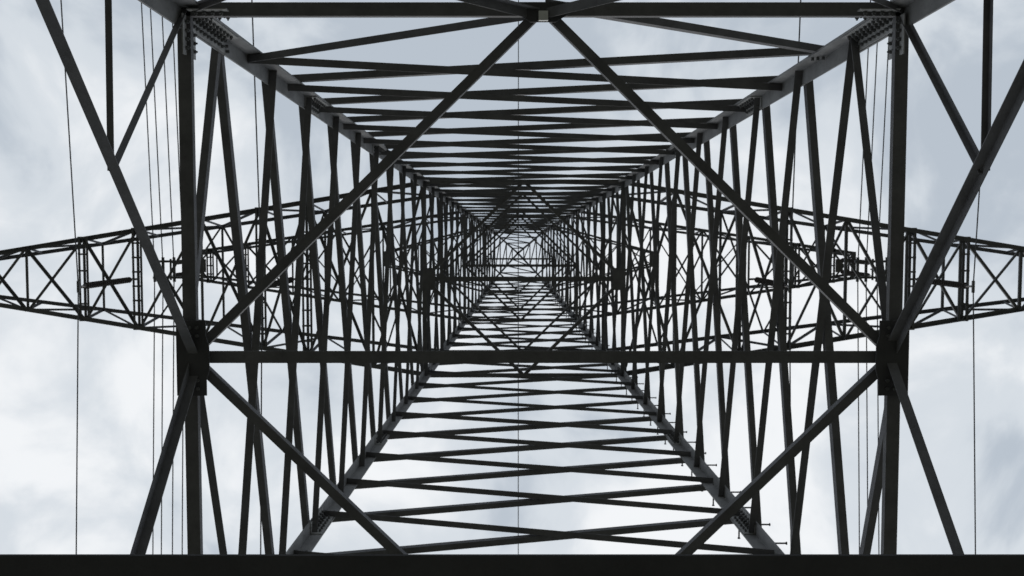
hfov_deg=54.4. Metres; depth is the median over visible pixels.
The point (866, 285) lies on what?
overhead power line
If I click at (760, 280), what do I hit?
insulator strings
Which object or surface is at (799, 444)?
plan bracing
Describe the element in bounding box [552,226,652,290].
crossarm top
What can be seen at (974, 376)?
overhead power line
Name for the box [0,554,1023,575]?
platform beam
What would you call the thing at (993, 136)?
base panel bracing
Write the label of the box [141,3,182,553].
overhead power line
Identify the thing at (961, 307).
crossarm bottom
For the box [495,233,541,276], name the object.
earth wire peak
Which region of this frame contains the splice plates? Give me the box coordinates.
[181,8,905,533]
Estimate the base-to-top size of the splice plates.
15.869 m
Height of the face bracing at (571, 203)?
25.645 m
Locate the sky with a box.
[0,0,1023,553]
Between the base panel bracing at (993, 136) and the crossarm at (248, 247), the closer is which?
the base panel bracing at (993, 136)
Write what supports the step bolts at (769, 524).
attached to the legs
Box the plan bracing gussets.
[176,2,909,395]
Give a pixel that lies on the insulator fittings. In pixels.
(839, 266)
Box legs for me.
[138,0,954,553]
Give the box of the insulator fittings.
[77,257,974,292]
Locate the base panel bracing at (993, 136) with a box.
[35,0,1023,553]
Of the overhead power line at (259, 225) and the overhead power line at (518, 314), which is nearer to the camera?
the overhead power line at (259, 225)
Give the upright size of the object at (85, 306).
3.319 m
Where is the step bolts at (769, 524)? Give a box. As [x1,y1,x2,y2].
[555,296,786,544]
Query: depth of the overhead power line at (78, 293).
21.59 m
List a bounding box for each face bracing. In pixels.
[196,0,886,553]
[386,156,664,420]
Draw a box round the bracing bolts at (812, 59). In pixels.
[224,39,824,550]
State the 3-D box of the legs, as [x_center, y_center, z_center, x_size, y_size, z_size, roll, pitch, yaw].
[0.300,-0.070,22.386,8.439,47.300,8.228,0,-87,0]
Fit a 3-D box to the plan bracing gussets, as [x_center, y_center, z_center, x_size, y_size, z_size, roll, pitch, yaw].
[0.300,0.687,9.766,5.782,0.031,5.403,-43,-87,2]
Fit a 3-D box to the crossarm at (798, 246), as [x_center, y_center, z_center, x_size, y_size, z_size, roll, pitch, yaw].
[6.884,-0.844,35.301,9.692,2.709,3.793,0,-87,0]
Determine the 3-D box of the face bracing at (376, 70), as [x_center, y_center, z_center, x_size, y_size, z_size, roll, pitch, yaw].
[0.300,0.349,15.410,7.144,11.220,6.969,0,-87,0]
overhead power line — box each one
[60,0,78,553]
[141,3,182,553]
[251,0,262,553]
[518,0,518,553]
[789,0,800,547]
[857,0,890,553]
[973,189,979,553]
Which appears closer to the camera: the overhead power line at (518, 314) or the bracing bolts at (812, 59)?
the bracing bolts at (812, 59)
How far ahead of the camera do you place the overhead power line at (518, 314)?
50.77 m
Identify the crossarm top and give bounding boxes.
[384,229,483,291]
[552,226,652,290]
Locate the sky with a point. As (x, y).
(38, 352)
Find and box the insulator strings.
[82,258,968,288]
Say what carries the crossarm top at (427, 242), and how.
attached to the legs
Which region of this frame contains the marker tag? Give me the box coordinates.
[539,11,547,20]
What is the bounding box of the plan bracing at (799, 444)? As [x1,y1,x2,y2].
[177,2,908,553]
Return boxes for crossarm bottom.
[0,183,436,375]
[608,182,1023,375]
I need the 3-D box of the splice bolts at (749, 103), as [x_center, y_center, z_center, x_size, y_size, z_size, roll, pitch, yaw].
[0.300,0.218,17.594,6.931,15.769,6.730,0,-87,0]
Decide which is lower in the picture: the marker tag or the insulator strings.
the insulator strings
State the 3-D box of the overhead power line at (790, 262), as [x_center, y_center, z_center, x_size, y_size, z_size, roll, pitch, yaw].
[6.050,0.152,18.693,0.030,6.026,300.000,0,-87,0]
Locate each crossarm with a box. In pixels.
[199,211,470,319]
[572,211,855,319]
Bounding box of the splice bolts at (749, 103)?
[185,11,901,531]

